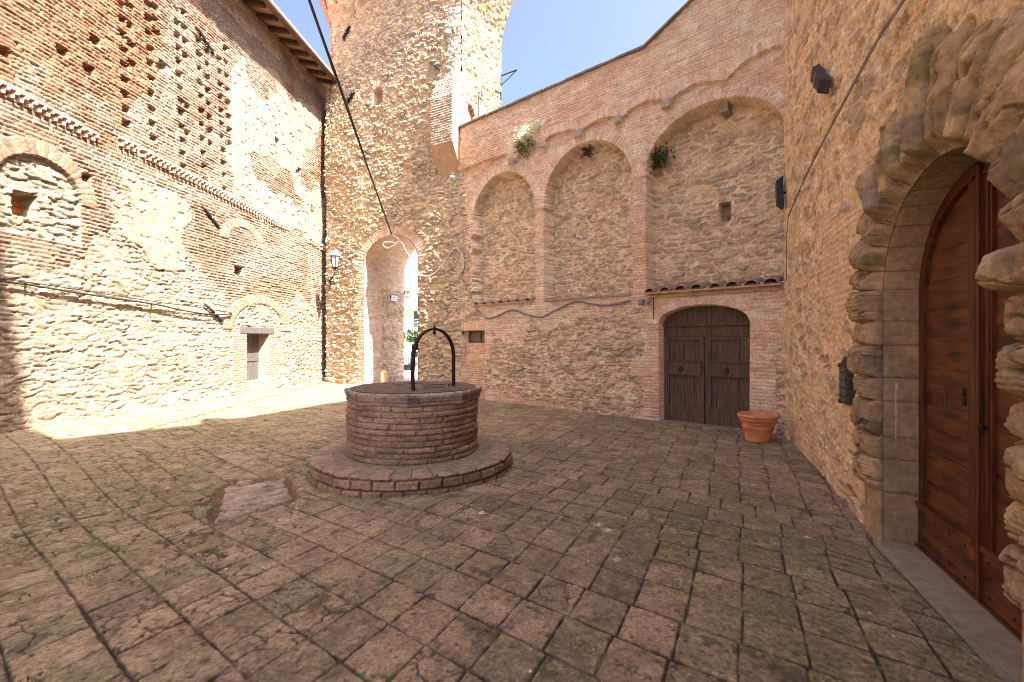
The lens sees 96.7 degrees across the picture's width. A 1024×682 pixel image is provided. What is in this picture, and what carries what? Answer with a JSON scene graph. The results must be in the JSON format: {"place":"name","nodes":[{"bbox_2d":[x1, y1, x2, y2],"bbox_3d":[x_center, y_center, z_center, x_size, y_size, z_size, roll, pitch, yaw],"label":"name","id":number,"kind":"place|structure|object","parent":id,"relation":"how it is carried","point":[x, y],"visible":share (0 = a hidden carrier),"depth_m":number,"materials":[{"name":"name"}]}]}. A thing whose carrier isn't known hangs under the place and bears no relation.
{"place":"outdoors","nodes":[
{"label":"outdoors","id":0,"kind":"place"},
{"bbox_2d":[0,0,336,433],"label":"stone house","id":1,"kind":"structure","parent":0,"point":[135,135],"depth_m":9.41,"materials":[{"name":"rubble stone"},{"name":"brick"},{"name":"roof tile"}]},
{"bbox_2d":[0,278,231,314],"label":"wall cable","id":2,"kind":"object","parent":1,"relation":"attached to","point":[33,284],"depth_m":8.20,"materials":[{"name":"grey rubber"}]},
{"bbox_2d":[195,25,214,54],"bbox_3d":[-7.242,-7.056,10.700,0.158,0.366,0.594,0,0,6],"label":"wall light","id":3,"kind":"object","parent":1,"relation":"attached to","point":[204,38],"visible":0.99,"depth_m":10.67,"materials":[{"name":"black metal"}]},
{"bbox_2d":[202,205,219,228],"bbox_3d":[-7.223,-2.950,10.878,0.158,0.436,0.584,0,0,6],"label":"wall light","id":4,"kind":"object","parent":1,"relation":"attached to","point":[211,217],"visible":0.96,"depth_m":10.84,"materials":[{"name":"black metal"}]},
{"bbox_2d":[204,303,223,322],"bbox_3d":[-7.213,-0.662,10.972,0.158,0.453,0.644,0,0,6],"label":"wall light","id":5,"kind":"object","parent":1,"relation":"attached to","point":[217,316],"visible":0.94,"depth_m":10.93,"materials":[{"name":"black metal"}]},
{"bbox_2d":[247,334,258,380],"bbox_3d":[-7.346,0.435,12.634,0.055,1.321,0.915,0,0,6],"label":"plank door","id":6,"kind":"structure","parent":1,"relation":"in","point":[252,339],"depth_m":12.83,"materials":[{"name":"brown wood"}]},
{"bbox_2d":[338,368,417,386],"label":"street","id":7,"kind":"structure","parent":0,"point":[407,374],"depth_m":18.46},
{"bbox_2d":[380,370,387,382],"bbox_3d":[-4.184,1.264,14.876,0.240,0.600,0.240,0,0,0],"label":"bollard","id":8,"kind":"object","parent":7,"relation":"on","point":[383,375],"visible":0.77,"depth_m":14.79,"materials":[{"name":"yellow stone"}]},
{"bbox_2d":[403,283,417,340],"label":"house","id":9,"kind":"structure","parent":7,"relation":"on","point":[410,306],"depth_m":33.00,"materials":[{"name":"tile"}]},
{"bbox_2d":[403,343,417,369],"bbox_3d":[-5.071,0.760,23.986,3.200,1.360,4.113,0,0,0],"label":"parked car","id":10,"kind":"object","parent":7,"relation":"on","point":[407,352],"visible":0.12,"depth_m":22.38,"materials":[{"name":"paint"}]},
{"bbox_2d":[404,329,417,342],"bbox_3d":[-5.769,0.380,27.020,2.095,2.241,2.117,0,0,0],"label":"shrub","id":11,"kind":"object","parent":7,"relation":"on","point":[410,334],"visible":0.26,"depth_m":26.65,"materials":[{"name":"green plant"}]},
{"bbox_2d":[272,0,687,288],"label":"sky","id":12,"kind":"structure","parent":0,"point":[548,42],"materials":[{"name":"blue"}]},
{"bbox_2d":[0,380,1003,681],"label":"courtyard paving","id":13,"kind":"structure","parent":0,"point":[586,572],"depth_m":3.25,"materials":[{"name":"brown stone"}]},
{"bbox_2d":[215,478,293,522],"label":"stone slab","id":14,"kind":"structure","parent":13,"relation":"in","point":[241,498],"depth_m":4.78,"materials":[{"name":"stone"}]},
{"bbox_2d":[0,462,690,681],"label":"weeds","id":15,"kind":"object","parent":13,"relation":"on","point":[210,552],"visible":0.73,"depth_m":3.02,"materials":[{"name":"green plant"}]},
{"bbox_2d":[308,325,511,497],"bbox_3d":[-1.265,0.782,5.927,2.545,1.955,2.538,0,0,0],"label":"well","id":16,"kind":"object","parent":13,"relation":"on","point":[410,438],"visible":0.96,"depth_m":5.16,"materials":[{"name":"brick"}]},
{"bbox_2d":[0,459,1021,678],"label":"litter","id":17,"kind":"object","parent":13,"relation":"on","point":[1019,677],"visible":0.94,"depth_m":3.17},
{"bbox_2d":[737,411,778,442],"bbox_3d":[3.900,1.371,7.230,0.588,0.430,0.588,0,0,0],"label":"flower pot","id":18,"kind":"object","parent":13,"relation":"on","point":[757,426],"visible":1,"depth_m":7.06,"materials":[{"name":"ceramic"}]},
{"bbox_3d":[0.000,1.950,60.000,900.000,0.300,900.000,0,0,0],"label":"ground","id":19,"kind":"structure","parent":0,"visible":0},
{"bbox_2d":[318,0,512,384],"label":"gate tower","id":20,"kind":"structure","parent":19,"relation":"on","point":[412,108],"depth_m":14.23,"materials":[{"name":"rubble stone"},{"name":"brick"}]},
{"bbox_2d":[328,249,339,290],"bbox_3d":[-6.024,-2.365,15.341,0.320,1.360,1.052,0,0,-30],"label":"lantern","id":21,"kind":"object","parent":20,"relation":"attached to","point":[334,256],"visible":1,"depth_m":14.98,"materials":[{"name":"white glass"}]},
{"bbox_2d":[342,26,350,40],"bbox_3d":[-5.511,-10.290,15.234,0.409,0.414,0.188,0,0,30],"label":"wall light","id":22,"kind":"object","parent":20,"relation":"attached to","point":[346,32],"visible":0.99,"depth_m":15.18,"materials":[{"name":"black metal"}]},
{"bbox_2d":[308,0,391,233],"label":"overhead cable","id":23,"kind":"object","parent":20,"relation":"attached to","point":[334,70],"visible":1,"depth_m":7.77,"materials":[{"name":"black rubber"}]},
{"bbox_2d":[346,91,354,103],"bbox_3d":[-5.353,-8.078,15.141,0.402,0.371,0.188,0,0,30],"label":"wall light","id":24,"kind":"object","parent":20,"relation":"attached to","point":[349,98],"visible":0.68,"depth_m":15.07,"materials":[{"name":"black metal"}]},
{"bbox_2d":[390,295,397,301],"bbox_3d":[-4.234,-1.510,16.177,0.154,0.244,0.337,0,0,30],"label":"street sign","id":25,"kind":"object","parent":20,"relation":"attached to","point":[394,298],"visible":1,"depth_m":16.14,"materials":[{"name":"white metal"}]},
{"bbox_2d":[382,234,463,276],"bbox_3d":[-2.694,-2.606,13.477,3.180,1.456,0.033,0,0,30],"label":"white cable","id":26,"kind":"object","parent":20,"relation":"attached to","point":[398,241],"visible":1,"depth_m":13.54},
{"bbox_2d":[478,90,481,116],"bbox_3d":[-0.944,-6.722,13.515,0.068,1.471,0.125,0,0,32],"label":"hanging cable","id":27,"kind":"object","parent":20,"relation":"attached to","point":[478,101],"visible":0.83,"depth_m":13.47,"materials":[{"name":"white"}]},
{"bbox_2d":[500,69,516,104],"bbox_3d":[-0.154,-8.043,14.501,0.728,1.018,0.038,0,0,30],"label":"iron bracket","id":28,"kind":"object","parent":20,"relation":"attached to","point":[514,71],"visible":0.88,"depth_m":14.51,"materials":[{"name":"black metal"}]},
{"bbox_2d":[458,0,787,434],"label":"arcaded wall","id":29,"kind":"structure","parent":19,"relation":"on","point":[689,239],"depth_m":9.33,"materials":[{"name":"brick"},{"name":"rubble stone"},{"name":"dark wood"}]},
{"bbox_2d":[469,331,484,342],"bbox_3d":[-0.903,-0.117,12.689,0.804,0.323,0.051,0,0,41],"label":"window","id":30,"kind":"structure","parent":29,"relation":"in","point":[474,336],"depth_m":12.74,"materials":[{"name":"brown wood"}]},
{"bbox_2d":[513,119,539,157],"bbox_3d":[0.332,-4.855,10.983,0.874,0.826,0.519,0,0,41],"label":"flowering plant","id":31,"kind":"object","parent":29,"relation":"attached to","point":[521,137],"visible":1,"depth_m":11.04,"materials":[{"name":"green plant"}]},
{"bbox_2d":[461,250,630,318],"bbox_3d":[0.517,-1.538,11.072,5.120,1.986,0.055,0,0,41],"label":"grey cable","id":32,"kind":"object","parent":29,"relation":"attached to","point":[602,305],"visible":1,"depth_m":10.87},
{"bbox_2d":[580,144,591,158],"bbox_3d":[1.686,-4.305,10.304,0.276,0.411,0.170,0,0,44],"label":"plant","id":33,"kind":"object","parent":29,"relation":"attached to","point":[587,150],"visible":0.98,"depth_m":10.29,"materials":[{"name":"green plant"}]},
{"bbox_2d":[638,298,653,318],"bbox_3d":[2.692,-0.653,9.181,0.114,0.407,0.308,0,0,-43],"label":"junction box","id":34,"kind":"object","parent":29,"relation":"attached to","point":[642,301],"visible":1,"depth_m":9.13,"materials":[{"name":"grey plastic"}]},
{"bbox_2d":[641,141,675,173],"bbox_3d":[2.947,-3.660,9.210,0.662,0.570,0.608,0,0,0],"label":"fern","id":35,"kind":"object","parent":29,"relation":"attached to","point":[659,157],"visible":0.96,"depth_m":9.14,"materials":[{"name":"green plant"}]},
{"bbox_2d":[664,337,704,423],"bbox_3d":[3.387,0.768,8.954,0.785,1.704,0.135,0,0,41],"label":"door leaf","id":36,"kind":"structure","parent":29,"relation":"in","point":[684,357],"depth_m":8.94,"materials":[{"name":"brown wood"}]},
{"bbox_2d":[705,336,749,427],"bbox_3d":[3.991,0.768,8.428,0.785,1.704,0.135,0,0,41],"label":"door leaf","id":37,"kind":"structure","parent":29,"relation":"in","point":[727,358],"depth_m":8.43,"materials":[{"name":"brown wood"}]},
{"bbox_2d":[782,0,1023,681],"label":"palace","id":38,"kind":"structure","parent":19,"relation":"on","point":[903,289],"depth_m":3.40,"materials":[{"name":"stone"}]},
{"bbox_2d":[775,176,785,209],"bbox_3d":[4.505,-2.462,7.564,0.218,0.572,0.206,0,0,21],"label":"wall light","id":39,"kind":"object","parent":38,"relation":"attached to","point":[780,192],"visible":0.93,"depth_m":7.54,"materials":[{"name":"black metal"}]},
{"bbox_2d":[810,63,830,93],"bbox_3d":[3.601,-3.030,5.245,0.208,0.556,0.576,0,0,21],"label":"wall light","id":40,"kind":"object","parent":38,"relation":"attached to","point":[820,79],"visible":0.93,"depth_m":5.14,"materials":[{"name":"black metal"}]},
{"bbox_2d":[786,0,904,279],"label":"cable","id":41,"kind":"object","parent":38,"relation":"attached to","point":[855,80],"visible":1,"depth_m":4.41,"materials":[{"name":"black rubber"}]},
{"bbox_2d":[838,357,854,404],"bbox_3d":[3.331,0.394,4.538,0.076,0.478,0.272,0,0,21],"label":"wall lantern","id":42,"kind":"object","parent":38,"relation":"attached to","point":[846,391],"visible":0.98,"depth_m":4.46,"materials":[{"name":"brown metal"}]},
{"bbox_2d":[915,162,980,592],"bbox_3d":[3.124,0.238,3.263,0.090,2.754,0.781,0,0,21],"label":"door","id":43,"kind":"structure","parent":38,"relation":"in","point":[946,503],"depth_m":3.21,"materials":[{"name":"brown wood"}]},
{"bbox_2d":[975,161,1023,634],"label":"door","id":44,"kind":"structure","parent":38,"relation":"in","point":[993,404],"depth_m":2.75,"materials":[{"name":"brown wood"}]},
{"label":"brick","id":45,"kind":"object","parent":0,"visible":0},
{"bbox_2d":[335,379,345,381],"bbox_3d":[-5.734,1.322,15.196,0.400,0.070,0.120,0,0,28],"label":"brick","id":46,"kind":"object","parent":45,"relation":"on","point":[339,380],"visible":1,"depth_m":15.15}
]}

